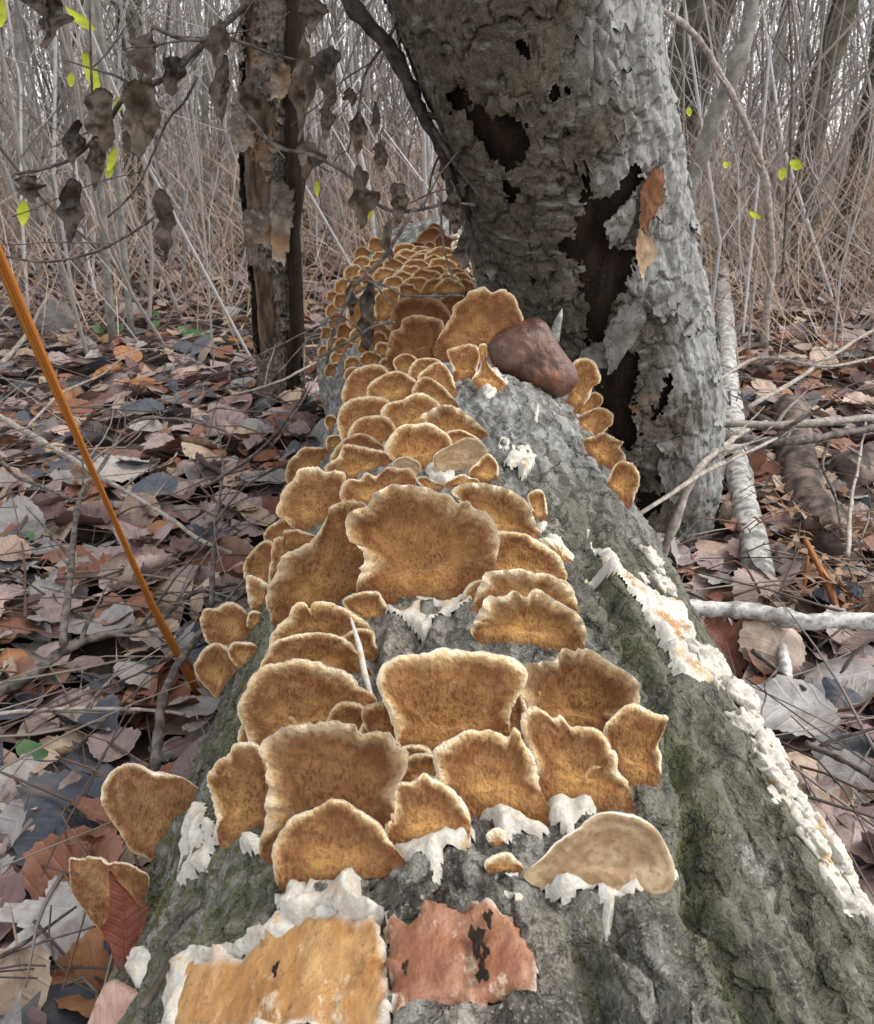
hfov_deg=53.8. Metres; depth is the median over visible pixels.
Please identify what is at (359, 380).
bracket fungus
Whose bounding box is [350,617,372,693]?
white twig
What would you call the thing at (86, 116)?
bare sapling
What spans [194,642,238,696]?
bracket fungus
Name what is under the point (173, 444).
fallen leaf
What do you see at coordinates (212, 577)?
fallen stick
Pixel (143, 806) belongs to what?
bracket fungus
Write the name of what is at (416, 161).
bare sapling
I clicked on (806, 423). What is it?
fallen stick
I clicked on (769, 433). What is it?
fallen leaf
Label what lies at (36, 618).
fallen leaf
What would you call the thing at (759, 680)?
fallen leaf
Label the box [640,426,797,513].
dark branch
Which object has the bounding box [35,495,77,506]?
fallen leaf
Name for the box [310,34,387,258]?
bare sapling
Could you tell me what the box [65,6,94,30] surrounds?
yellow leaf
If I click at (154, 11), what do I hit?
bare sapling
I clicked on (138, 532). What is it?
fallen leaf
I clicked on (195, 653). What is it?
fallen leaf
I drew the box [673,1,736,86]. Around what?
bare sapling
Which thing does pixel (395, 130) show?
bare sapling
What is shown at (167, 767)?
fallen leaf
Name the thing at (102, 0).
sky
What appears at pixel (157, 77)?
bare sapling
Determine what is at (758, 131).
bare sapling
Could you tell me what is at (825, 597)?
fallen leaf
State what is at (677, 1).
bare sapling
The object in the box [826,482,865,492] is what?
fallen leaf
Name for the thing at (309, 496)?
bracket fungus
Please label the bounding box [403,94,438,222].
bare sapling
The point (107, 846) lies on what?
fallen leaf
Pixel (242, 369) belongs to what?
fallen leaf
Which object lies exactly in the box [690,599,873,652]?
birch stick
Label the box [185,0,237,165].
bare sapling
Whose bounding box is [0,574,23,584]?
fallen leaf
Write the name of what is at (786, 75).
bare sapling
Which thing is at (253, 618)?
bracket fungus
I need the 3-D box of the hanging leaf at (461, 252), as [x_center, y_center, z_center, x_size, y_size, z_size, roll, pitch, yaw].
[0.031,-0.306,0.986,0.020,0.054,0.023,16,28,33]
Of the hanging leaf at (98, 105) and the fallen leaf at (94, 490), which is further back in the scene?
the fallen leaf at (94, 490)
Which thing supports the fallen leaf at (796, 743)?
on the leaf litter at (180, 468)
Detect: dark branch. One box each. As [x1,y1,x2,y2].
[0,517,244,696]
[25,373,242,647]
[150,578,246,771]
[341,0,490,268]
[387,0,470,219]
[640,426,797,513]
[662,406,767,555]
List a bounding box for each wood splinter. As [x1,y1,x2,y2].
[801,555,808,596]
[803,538,839,607]
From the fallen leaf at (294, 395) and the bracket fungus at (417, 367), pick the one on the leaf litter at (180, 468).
the fallen leaf at (294, 395)
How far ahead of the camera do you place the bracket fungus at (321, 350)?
1.51 m
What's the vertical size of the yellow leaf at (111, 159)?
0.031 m
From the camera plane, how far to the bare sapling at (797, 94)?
4.55 m
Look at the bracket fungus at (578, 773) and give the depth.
0.31 m
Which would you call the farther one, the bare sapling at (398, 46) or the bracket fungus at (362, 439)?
the bare sapling at (398, 46)
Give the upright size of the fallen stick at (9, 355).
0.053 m
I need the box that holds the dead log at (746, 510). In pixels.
[714,258,775,576]
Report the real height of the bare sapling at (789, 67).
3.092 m
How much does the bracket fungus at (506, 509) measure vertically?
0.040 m
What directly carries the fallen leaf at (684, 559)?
on the leaf litter at (180, 468)
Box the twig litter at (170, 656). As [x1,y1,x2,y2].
[0,232,873,998]
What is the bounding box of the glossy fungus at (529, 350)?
[487,317,577,397]
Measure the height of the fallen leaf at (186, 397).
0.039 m
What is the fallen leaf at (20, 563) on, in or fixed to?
on the leaf litter at (180, 468)
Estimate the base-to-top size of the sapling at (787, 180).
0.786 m
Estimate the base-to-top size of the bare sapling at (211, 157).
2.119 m
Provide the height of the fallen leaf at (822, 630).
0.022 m
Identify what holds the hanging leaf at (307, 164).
hanging from the hanging twig at (277, 147)
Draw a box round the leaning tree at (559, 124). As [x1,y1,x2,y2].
[383,0,730,547]
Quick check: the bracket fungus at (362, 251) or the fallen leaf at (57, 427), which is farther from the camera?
the fallen leaf at (57, 427)
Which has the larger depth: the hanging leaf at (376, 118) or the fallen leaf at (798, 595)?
the fallen leaf at (798, 595)
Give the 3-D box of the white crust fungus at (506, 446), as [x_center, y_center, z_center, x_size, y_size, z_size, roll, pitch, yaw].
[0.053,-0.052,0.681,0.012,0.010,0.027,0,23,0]
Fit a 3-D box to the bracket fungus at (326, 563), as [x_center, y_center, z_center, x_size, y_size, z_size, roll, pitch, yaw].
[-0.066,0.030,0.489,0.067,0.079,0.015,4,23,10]
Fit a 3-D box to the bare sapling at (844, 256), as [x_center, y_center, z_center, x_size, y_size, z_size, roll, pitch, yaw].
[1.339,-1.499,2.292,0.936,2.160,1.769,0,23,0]
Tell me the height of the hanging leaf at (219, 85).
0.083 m
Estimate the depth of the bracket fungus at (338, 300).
1.49 m
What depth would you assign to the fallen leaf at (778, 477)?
1.47 m
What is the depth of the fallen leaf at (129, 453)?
1.62 m
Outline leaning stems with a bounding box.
[0,0,873,306]
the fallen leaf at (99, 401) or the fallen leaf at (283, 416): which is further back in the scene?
the fallen leaf at (99, 401)
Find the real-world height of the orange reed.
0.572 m
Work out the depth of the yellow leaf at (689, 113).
2.18 m
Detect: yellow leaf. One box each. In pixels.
[0,0,6,26]
[17,199,28,224]
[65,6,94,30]
[67,72,74,86]
[82,51,100,89]
[105,167,113,177]
[107,147,116,170]
[113,97,122,112]
[314,180,319,195]
[686,106,691,116]
[723,161,728,167]
[749,211,760,218]
[778,167,786,179]
[790,159,802,169]
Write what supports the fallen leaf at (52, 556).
on the leaf litter at (180, 468)
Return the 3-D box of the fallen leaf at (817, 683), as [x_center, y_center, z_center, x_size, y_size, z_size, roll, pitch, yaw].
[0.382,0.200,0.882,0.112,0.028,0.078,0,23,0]
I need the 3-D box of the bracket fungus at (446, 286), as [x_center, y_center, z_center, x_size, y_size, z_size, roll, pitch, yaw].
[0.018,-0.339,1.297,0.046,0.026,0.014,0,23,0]
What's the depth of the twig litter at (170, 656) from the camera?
1.10 m
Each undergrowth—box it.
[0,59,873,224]
[0,60,873,352]
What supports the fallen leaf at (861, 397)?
on the leaf litter at (180, 468)
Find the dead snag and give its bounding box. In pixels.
[227,0,308,409]
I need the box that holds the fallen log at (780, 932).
[108,216,873,1023]
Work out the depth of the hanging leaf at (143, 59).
0.94 m
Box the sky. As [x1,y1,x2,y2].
[0,0,873,147]
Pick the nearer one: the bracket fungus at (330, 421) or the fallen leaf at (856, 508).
the bracket fungus at (330, 421)
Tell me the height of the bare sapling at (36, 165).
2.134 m
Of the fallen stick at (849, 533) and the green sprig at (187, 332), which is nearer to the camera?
the fallen stick at (849, 533)
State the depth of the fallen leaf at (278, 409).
1.91 m
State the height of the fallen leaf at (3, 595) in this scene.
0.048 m
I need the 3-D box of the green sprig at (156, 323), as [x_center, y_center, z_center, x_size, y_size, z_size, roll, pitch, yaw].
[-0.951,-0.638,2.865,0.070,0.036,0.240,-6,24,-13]
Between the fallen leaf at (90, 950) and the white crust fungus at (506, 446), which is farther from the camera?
the white crust fungus at (506, 446)
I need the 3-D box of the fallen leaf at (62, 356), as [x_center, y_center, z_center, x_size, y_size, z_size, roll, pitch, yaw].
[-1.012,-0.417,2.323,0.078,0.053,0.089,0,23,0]
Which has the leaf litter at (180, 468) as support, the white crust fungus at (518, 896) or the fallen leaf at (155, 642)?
the fallen leaf at (155, 642)
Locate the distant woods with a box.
[4,0,862,163]
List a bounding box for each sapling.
[0,0,153,272]
[0,0,153,359]
[0,0,185,294]
[0,0,185,323]
[0,0,214,369]
[0,0,234,294]
[0,0,417,263]
[0,4,211,235]
[0,6,238,336]
[0,65,114,273]
[0,76,45,216]
[0,87,53,252]
[0,318,21,338]
[1,0,391,265]
[1,27,130,268]
[2,8,33,236]
[3,0,123,308]
[3,6,90,211]
[4,0,111,73]
[4,30,125,214]
[5,27,115,231]
[7,2,91,223]
[10,2,238,141]
[12,1,229,171]
[13,0,112,289]
[13,19,363,222]
[15,0,64,301]
[22,0,166,345]
[24,3,189,213]
[52,0,389,306]
[61,152,383,229]
[71,6,190,217]
[75,0,387,359]
[75,1,119,244]
[88,55,439,222]
[90,0,388,331]
[103,3,235,230]
[104,0,366,296]
[104,29,430,141]
[105,1,234,237]
[114,0,236,205]
[115,0,378,215]
[120,33,238,242]
[147,0,226,221]
[148,0,243,234]
[148,10,323,230]
[154,33,395,242]
[155,2,873,165]
[156,0,317,167]
[162,0,227,244]
[163,11,241,235]
[173,0,345,280]
[177,0,397,320]
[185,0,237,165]
[193,5,238,177]
[201,6,389,189]
[205,0,340,214]
[232,5,410,202]
[233,5,368,231]
[236,1,407,213]
[301,30,309,221]
[303,2,367,229]
[305,0,366,198]
[305,32,341,239]
[308,14,695,183]
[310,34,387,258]
[311,2,427,212]
[311,33,433,218]
[314,0,375,236]
[316,0,442,191]
[317,24,352,182]
[320,0,373,231]
[323,18,436,216]
[328,73,414,190]
[335,1,414,240]
[335,18,387,237]
[345,51,421,215]
[356,0,428,221]
[356,6,397,225]
[357,0,393,220]
[379,0,444,201]
[386,3,442,182]
[388,0,867,294]
[392,0,698,100]
[392,120,421,196]
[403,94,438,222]
[661,0,788,308]
[662,6,776,348]
[663,0,873,273]
[664,1,870,248]
[671,0,785,346]
[673,0,750,304]
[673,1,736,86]
[680,0,788,274]
[681,0,872,251]
[681,58,873,112]
[682,0,685,135]
[685,8,872,97]
[686,0,872,158]
[688,0,767,210]
[693,3,773,261]
[695,1,856,205]
[697,0,811,257]
[703,0,871,266]
[712,80,863,234]
[719,3,753,151]
[720,0,856,224]
[723,43,818,217]
[724,0,832,233]
[726,23,873,274]
[729,0,862,269]
[729,4,862,138]
[730,31,873,164]
[735,17,873,258]
[737,1,871,200]
[738,0,814,225]
[740,0,858,184]
[742,0,873,102]
[745,0,842,230]
[745,0,873,267]
[747,236,759,351]
[757,1,855,189]
[764,0,872,63]
[766,0,803,274]
[766,2,846,188]
[772,0,807,217]
[785,0,871,261]
[785,0,872,300]
[800,0,873,306]
[806,16,869,161]
[819,5,873,202]
[821,12,860,232]
[830,0,873,348]
[848,6,873,330]
[866,332,873,360]
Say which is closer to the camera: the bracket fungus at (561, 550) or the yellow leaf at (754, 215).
the bracket fungus at (561, 550)
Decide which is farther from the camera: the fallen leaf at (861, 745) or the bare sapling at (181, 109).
the bare sapling at (181, 109)
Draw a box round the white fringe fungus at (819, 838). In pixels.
[637,544,873,927]
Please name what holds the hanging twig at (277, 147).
attached to the leaning tree at (559, 124)
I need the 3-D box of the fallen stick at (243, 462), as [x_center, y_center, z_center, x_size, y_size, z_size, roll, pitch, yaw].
[-0.337,-0.173,1.655,0.136,0.020,0.659,6,24,14]
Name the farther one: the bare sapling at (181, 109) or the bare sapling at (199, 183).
the bare sapling at (181, 109)
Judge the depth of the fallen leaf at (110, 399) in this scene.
1.99 m
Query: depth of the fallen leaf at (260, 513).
1.38 m
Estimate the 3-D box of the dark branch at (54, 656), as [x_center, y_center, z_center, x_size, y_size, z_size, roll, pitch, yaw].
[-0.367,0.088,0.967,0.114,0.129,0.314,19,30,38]
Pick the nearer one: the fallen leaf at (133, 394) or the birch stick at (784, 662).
the birch stick at (784, 662)
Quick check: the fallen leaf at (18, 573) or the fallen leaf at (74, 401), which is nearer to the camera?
the fallen leaf at (18, 573)
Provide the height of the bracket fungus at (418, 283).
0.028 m
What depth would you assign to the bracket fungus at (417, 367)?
0.89 m
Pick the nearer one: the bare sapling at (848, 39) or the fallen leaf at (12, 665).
the fallen leaf at (12, 665)
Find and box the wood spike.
[551,309,562,341]
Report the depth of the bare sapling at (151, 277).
2.76 m
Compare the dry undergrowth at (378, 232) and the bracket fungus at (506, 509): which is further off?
the dry undergrowth at (378, 232)
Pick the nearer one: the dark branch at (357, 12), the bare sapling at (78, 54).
the dark branch at (357, 12)
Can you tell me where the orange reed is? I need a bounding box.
[0,245,201,695]
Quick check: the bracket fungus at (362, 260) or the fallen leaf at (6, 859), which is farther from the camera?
the bracket fungus at (362, 260)
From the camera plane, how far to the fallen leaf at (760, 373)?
2.14 m
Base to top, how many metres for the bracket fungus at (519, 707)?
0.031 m
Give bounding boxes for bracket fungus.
[69,856,149,930]
[100,763,198,860]
[176,741,268,886]
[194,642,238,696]
[199,602,250,645]
[228,642,256,666]
[237,658,376,745]
[243,540,272,581]
[246,575,267,610]
[246,610,262,627]
[259,632,372,675]
[259,720,408,866]
[263,519,292,543]
[264,601,378,661]
[265,500,365,626]
[268,529,314,584]
[271,798,406,925]
[276,466,345,531]
[285,447,328,482]
[317,345,326,357]
[320,326,331,339]
[324,363,337,376]
[324,415,336,431]
[324,444,392,479]
[325,302,338,316]
[325,435,340,451]
[326,291,337,301]
[326,337,338,349]
[327,312,345,329]
[330,352,341,363]
[330,433,382,460]
[333,293,346,308]
[333,337,352,354]
[334,278,347,292]
[336,322,352,338]
[337,396,389,439]
[339,467,416,505]
[341,364,388,402]
[342,591,386,619]
[343,264,360,279]
[344,356,358,368]
[344,366,356,379]
[345,484,499,642]
[346,288,378,328]
[347,275,363,292]
[347,415,395,444]
[349,328,360,344]
[352,256,370,265]
[354,246,370,258]
[356,340,372,353]
[358,265,371,275]
[358,351,381,364]
[358,647,527,756]
[361,276,370,286]
[361,702,395,739]
[366,371,415,400]
[368,237,382,251]
[368,258,378,265]
[369,262,382,277]
[371,251,384,259]
[371,331,387,347]
[372,267,394,280]
[373,342,387,357]
[374,287,399,321]
[374,321,389,338]
[380,358,394,371]
[380,392,440,428]
[382,258,403,270]
[383,275,402,287]
[384,422,452,468]
[385,773,475,884]
[386,314,444,366]
[389,297,450,332]
[392,456,421,472]
[393,243,415,256]
[393,255,408,262]
[393,271,411,281]
[393,353,416,373]
[394,249,416,258]
[398,265,419,273]
[399,283,418,296]
[401,727,550,844]
[402,259,428,268]
[402,277,427,294]
[408,358,440,380]
[409,253,424,259]
[410,242,424,245]
[411,268,440,279]
[411,376,458,407]
[412,246,430,250]
[415,249,429,253]
[416,227,440,242]
[416,476,443,490]
[417,362,456,397]
[421,278,442,294]
[421,404,488,439]
[423,254,442,263]
[423,265,449,274]
[424,241,435,248]
[424,246,453,257]
[424,437,487,483]
[426,223,444,234]
[428,258,457,268]
[433,286,523,361]
[434,234,453,247]
[434,277,464,294]
[439,273,458,279]
[440,295,464,314]
[443,254,458,263]
[444,267,466,273]
[444,474,479,488]
[446,429,481,443]
[447,343,479,381]
[450,233,458,240]
[451,240,457,247]
[452,482,539,539]
[453,272,471,280]
[457,279,474,293]
[462,568,580,616]
[464,268,473,276]
[469,454,498,482]
[471,588,585,651]
[472,343,507,398]
[484,852,523,876]
[486,828,505,846]
[494,531,566,579]
[509,693,526,741]
[520,706,634,834]
[521,648,640,732]
[524,811,678,940]
[527,489,547,521]
[538,537,572,563]
[566,358,600,413]
[577,392,602,414]
[577,407,613,435]
[583,432,625,469]
[603,703,668,788]
[607,461,639,508]
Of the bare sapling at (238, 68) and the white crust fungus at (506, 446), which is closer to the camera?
the white crust fungus at (506, 446)
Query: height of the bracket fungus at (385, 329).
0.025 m
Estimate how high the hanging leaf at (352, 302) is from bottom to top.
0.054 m
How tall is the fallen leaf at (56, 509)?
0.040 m
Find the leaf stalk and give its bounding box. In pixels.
[139,955,172,1008]
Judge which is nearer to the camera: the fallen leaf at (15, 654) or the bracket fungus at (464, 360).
the bracket fungus at (464, 360)
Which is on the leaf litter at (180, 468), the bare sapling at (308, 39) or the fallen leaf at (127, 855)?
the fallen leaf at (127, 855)
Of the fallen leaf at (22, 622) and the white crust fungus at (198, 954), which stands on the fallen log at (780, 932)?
the white crust fungus at (198, 954)
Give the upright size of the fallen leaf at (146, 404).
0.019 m
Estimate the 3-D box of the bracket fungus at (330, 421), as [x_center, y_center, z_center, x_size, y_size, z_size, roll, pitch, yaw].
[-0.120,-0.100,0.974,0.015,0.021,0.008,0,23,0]
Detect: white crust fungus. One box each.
[124,946,150,988]
[161,904,381,1023]
[497,436,509,451]
[503,444,536,480]
[504,890,522,900]
[534,402,538,422]
[537,521,547,532]
[546,533,573,558]
[585,529,713,682]
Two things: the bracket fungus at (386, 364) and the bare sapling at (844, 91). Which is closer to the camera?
the bracket fungus at (386, 364)
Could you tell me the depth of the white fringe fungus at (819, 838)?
0.41 m
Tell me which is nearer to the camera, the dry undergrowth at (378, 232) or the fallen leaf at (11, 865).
the fallen leaf at (11, 865)
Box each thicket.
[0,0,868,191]
[0,0,873,271]
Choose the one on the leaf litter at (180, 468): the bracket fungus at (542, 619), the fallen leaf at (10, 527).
the fallen leaf at (10, 527)
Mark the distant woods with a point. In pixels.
(396, 76)
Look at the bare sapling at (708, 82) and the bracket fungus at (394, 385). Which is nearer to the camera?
the bracket fungus at (394, 385)
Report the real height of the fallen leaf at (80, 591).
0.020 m
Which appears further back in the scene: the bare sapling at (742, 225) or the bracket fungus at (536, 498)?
the bare sapling at (742, 225)
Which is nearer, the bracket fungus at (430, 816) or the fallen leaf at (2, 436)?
the bracket fungus at (430, 816)
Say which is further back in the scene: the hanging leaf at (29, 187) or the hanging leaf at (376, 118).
the hanging leaf at (29, 187)
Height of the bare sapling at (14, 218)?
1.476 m
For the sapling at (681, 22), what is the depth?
2.28 m
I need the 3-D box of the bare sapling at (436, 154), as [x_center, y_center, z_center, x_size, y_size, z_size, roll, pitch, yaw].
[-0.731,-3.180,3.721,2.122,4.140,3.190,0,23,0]
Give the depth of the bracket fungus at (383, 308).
1.29 m
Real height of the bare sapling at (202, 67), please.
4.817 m
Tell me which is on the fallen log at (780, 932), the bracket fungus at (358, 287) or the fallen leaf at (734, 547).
the bracket fungus at (358, 287)
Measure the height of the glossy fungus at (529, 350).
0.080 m
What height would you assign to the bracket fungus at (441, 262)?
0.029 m
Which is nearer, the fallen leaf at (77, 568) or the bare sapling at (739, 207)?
the fallen leaf at (77, 568)
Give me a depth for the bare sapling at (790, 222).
4.23 m
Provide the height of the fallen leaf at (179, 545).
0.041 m
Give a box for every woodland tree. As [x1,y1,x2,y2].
[14,0,46,303]
[58,0,81,286]
[85,0,115,343]
[94,0,134,337]
[94,7,117,281]
[110,0,158,261]
[201,0,214,257]
[668,0,709,100]
[679,0,736,168]
[744,0,787,229]
[790,0,858,282]
[824,21,873,261]
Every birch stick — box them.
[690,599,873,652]
[777,642,792,676]
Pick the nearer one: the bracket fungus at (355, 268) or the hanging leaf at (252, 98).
the hanging leaf at (252, 98)
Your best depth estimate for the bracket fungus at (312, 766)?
0.30 m
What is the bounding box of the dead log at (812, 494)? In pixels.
[750,393,860,567]
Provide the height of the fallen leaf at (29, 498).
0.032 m
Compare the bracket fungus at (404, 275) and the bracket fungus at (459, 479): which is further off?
the bracket fungus at (404, 275)
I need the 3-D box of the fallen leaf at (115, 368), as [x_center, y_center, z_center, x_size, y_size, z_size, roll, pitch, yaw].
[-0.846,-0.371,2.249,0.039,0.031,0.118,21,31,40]
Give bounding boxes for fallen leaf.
[0,413,19,426]
[0,433,19,439]
[0,451,25,462]
[0,471,16,487]
[0,495,45,540]
[0,520,33,535]
[0,530,28,537]
[0,535,42,561]
[0,559,36,573]
[0,568,22,584]
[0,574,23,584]
[0,580,35,602]
[0,589,27,616]
[0,617,37,639]
[0,628,12,637]
[0,648,28,666]
[0,656,35,701]
[0,656,37,693]
[0,678,46,706]
[0,754,114,833]
[0,774,17,813]
[0,792,28,852]
[0,824,34,891]
[0,842,21,869]
[0,854,14,873]
[0,855,140,959]
[0,866,27,940]
[0,897,51,1022]
[1,495,15,502]
[2,481,45,502]
[2,560,41,570]
[4,474,33,486]
[4,569,64,595]
[4,763,122,866]
[5,357,23,366]
[5,477,28,494]
[7,445,61,464]
[7,584,82,623]
[14,410,47,424]
[16,546,44,554]
[21,740,136,770]
[21,825,123,900]
[27,593,45,608]
[27,615,61,622]
[29,399,62,418]
[30,716,119,772]
[31,491,78,519]
[33,542,68,564]
[33,764,59,776]
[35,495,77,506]
[36,298,75,338]
[36,545,85,573]
[38,469,93,483]
[40,440,89,476]
[44,562,98,586]
[47,351,79,365]
[48,925,113,1017]
[51,425,80,435]
[52,397,99,419]
[52,586,88,602]
[52,693,119,731]
[53,385,82,399]
[53,484,72,495]
[54,500,111,527]
[62,471,92,486]
[63,562,100,583]
[64,409,97,420]
[69,380,101,390]
[71,602,135,634]
[71,795,118,836]
[72,591,153,625]
[75,390,99,399]
[78,762,174,777]
[79,546,124,567]
[80,547,135,589]
[80,673,135,693]
[83,544,180,601]
[84,477,113,494]
[84,511,130,529]
[86,712,140,761]
[87,392,113,407]
[87,979,137,1023]
[88,371,113,384]
[88,447,120,455]
[92,343,122,354]
[92,364,128,377]
[93,454,150,484]
[97,410,123,420]
[98,449,153,462]
[102,870,149,970]
[104,396,132,403]
[111,377,163,384]
[112,568,169,593]
[113,345,142,361]
[113,661,150,688]
[117,841,150,866]
[119,635,176,655]
[120,398,176,414]
[121,554,164,582]
[124,386,145,400]
[126,418,162,431]
[128,536,166,540]
[128,617,179,642]
[131,471,178,496]
[132,528,149,544]
[132,662,178,704]
[138,499,173,519]
[142,619,194,659]
[143,433,183,454]
[146,506,188,521]
[146,520,178,535]
[148,452,177,474]
[156,428,170,434]
[160,434,198,449]
[168,695,219,719]
[169,532,225,553]
[171,354,198,367]
[173,567,200,584]
[178,383,206,402]
[178,615,205,641]
[180,713,213,732]
[181,436,228,448]
[181,441,216,459]
[185,458,229,468]
[188,517,246,544]
[188,643,229,692]
[189,572,219,620]
[190,520,227,530]
[195,452,237,478]
[207,403,244,427]
[207,488,253,520]
[215,501,238,513]
[220,474,234,481]
[221,364,256,373]
[222,495,262,511]
[223,421,255,436]
[226,389,257,394]
[227,564,243,578]
[236,498,276,525]
[238,468,285,482]
[240,538,250,545]
[261,413,295,421]
[261,419,287,435]
[267,407,293,416]
[267,497,281,518]
[270,387,301,406]
[272,421,283,437]
[273,428,303,436]
[275,419,310,435]
[284,409,320,427]
[296,381,318,394]
[305,356,316,375]
[671,538,699,566]
[693,547,723,569]
[698,570,732,584]
[703,617,753,678]
[715,506,773,536]
[721,492,731,502]
[728,465,763,486]
[728,537,779,559]
[732,454,781,483]
[732,567,784,602]
[737,347,766,353]
[737,620,806,674]
[739,393,749,407]
[742,547,820,583]
[743,433,767,450]
[745,549,801,584]
[746,649,777,677]
[747,374,780,399]
[748,665,778,684]
[752,674,868,738]
[753,370,784,383]
[755,486,782,503]
[756,430,777,436]
[756,484,774,500]
[757,600,797,610]
[762,514,796,524]
[763,595,791,606]
[764,702,843,753]
[764,716,854,748]
[768,524,801,534]
[769,541,792,560]
[771,475,783,492]
[786,751,855,805]
[787,585,824,608]
[795,356,815,365]
[795,629,864,632]
[798,563,864,580]
[801,580,864,604]
[803,657,873,706]
[806,392,822,407]
[808,789,873,863]
[809,346,838,364]
[811,407,845,428]
[811,675,859,732]
[811,730,873,781]
[812,405,833,412]
[812,587,840,608]
[817,743,873,805]
[818,388,842,400]
[820,470,836,483]
[821,677,870,729]
[824,604,873,653]
[825,441,873,488]
[825,449,849,465]
[825,595,873,612]
[826,479,866,497]
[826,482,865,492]
[827,356,863,370]
[830,391,873,408]
[833,815,873,850]
[834,371,866,386]
[835,803,873,860]
[837,495,868,498]
[838,679,873,704]
[841,603,854,612]
[842,504,862,516]
[844,654,873,665]
[851,537,866,550]
[851,859,873,905]
[855,521,873,550]
[862,724,873,739]
[863,406,873,413]
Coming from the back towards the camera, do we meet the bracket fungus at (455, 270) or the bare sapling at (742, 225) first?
the bare sapling at (742, 225)
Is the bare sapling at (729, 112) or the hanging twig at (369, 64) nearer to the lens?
the hanging twig at (369, 64)
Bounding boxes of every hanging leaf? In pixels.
[14,161,46,202]
[20,0,46,17]
[39,0,74,48]
[55,168,83,241]
[62,108,85,162]
[84,77,114,159]
[85,130,104,190]
[120,70,160,157]
[127,13,158,87]
[152,176,176,262]
[162,44,186,96]
[202,8,232,68]
[209,54,230,121]
[238,59,265,131]
[287,27,316,142]
[296,127,327,180]
[298,0,328,41]
[308,33,340,105]
[319,99,335,140]
[342,73,356,105]
[344,270,357,316]
[348,98,367,154]
[348,155,380,229]
[356,279,374,350]
[370,92,380,135]
[372,126,387,172]
[381,205,392,263]
[390,167,408,223]
[442,180,461,233]
[452,219,471,269]
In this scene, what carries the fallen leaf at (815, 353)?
on the leaf litter at (180, 468)
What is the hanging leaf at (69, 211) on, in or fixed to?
hanging from the hanging twig at (197, 50)
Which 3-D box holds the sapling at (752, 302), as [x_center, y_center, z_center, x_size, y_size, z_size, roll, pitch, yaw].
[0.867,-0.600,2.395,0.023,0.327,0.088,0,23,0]
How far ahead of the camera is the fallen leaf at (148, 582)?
1.13 m
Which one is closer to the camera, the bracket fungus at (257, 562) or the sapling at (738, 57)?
the bracket fungus at (257, 562)
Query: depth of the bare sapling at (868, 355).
2.50 m
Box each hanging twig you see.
[0,214,156,263]
[11,76,198,217]
[14,0,251,175]
[88,0,142,92]
[150,0,295,60]
[226,211,412,381]
[232,96,475,213]
[291,25,394,152]
[318,320,395,358]
[344,279,458,297]
[360,264,391,306]
[439,191,455,283]
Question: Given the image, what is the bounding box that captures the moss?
[127,433,743,1019]
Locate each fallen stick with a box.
[0,244,70,365]
[0,414,233,554]
[0,455,76,502]
[0,647,185,715]
[0,905,95,959]
[27,331,218,427]
[145,465,281,581]
[204,383,320,487]
[208,416,269,607]
[231,345,315,396]
[289,376,318,419]
[722,333,873,378]
[724,384,873,428]
[724,389,873,445]
[745,329,873,409]
[751,648,806,715]
[804,727,873,782]
[821,440,844,534]
[837,422,866,557]
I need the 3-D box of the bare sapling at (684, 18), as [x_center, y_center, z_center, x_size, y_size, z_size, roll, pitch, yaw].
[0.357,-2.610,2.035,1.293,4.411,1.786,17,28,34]
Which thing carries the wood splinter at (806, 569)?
on the fallen leaf at (798, 595)
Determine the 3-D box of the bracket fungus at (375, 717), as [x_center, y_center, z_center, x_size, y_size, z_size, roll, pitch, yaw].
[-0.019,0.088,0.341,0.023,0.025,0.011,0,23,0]
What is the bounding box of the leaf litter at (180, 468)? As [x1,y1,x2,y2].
[0,182,873,1023]
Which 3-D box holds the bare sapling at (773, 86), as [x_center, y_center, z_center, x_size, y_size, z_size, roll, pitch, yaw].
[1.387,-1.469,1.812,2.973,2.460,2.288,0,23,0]
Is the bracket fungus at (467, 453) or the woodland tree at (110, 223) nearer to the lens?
the bracket fungus at (467, 453)
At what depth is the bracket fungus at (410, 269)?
1.38 m
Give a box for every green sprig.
[16,725,48,759]
[22,531,37,541]
[92,323,123,340]
[126,648,146,664]
[140,311,159,327]
[177,319,192,335]
[190,326,210,338]
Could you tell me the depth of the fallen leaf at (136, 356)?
2.40 m
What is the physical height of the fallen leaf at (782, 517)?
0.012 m
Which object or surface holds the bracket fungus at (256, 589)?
on the fallen log at (780, 932)
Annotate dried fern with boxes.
[739,502,873,562]
[741,481,872,567]
[744,532,873,606]
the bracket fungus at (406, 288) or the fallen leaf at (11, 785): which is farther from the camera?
the bracket fungus at (406, 288)
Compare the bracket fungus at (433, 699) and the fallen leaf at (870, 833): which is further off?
the fallen leaf at (870, 833)
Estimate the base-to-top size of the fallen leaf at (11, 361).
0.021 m
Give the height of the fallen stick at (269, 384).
0.079 m
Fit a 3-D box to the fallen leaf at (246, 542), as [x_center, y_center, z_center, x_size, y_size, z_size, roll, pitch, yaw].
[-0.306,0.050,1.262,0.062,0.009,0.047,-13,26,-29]
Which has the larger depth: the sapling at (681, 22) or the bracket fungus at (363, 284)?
the sapling at (681, 22)

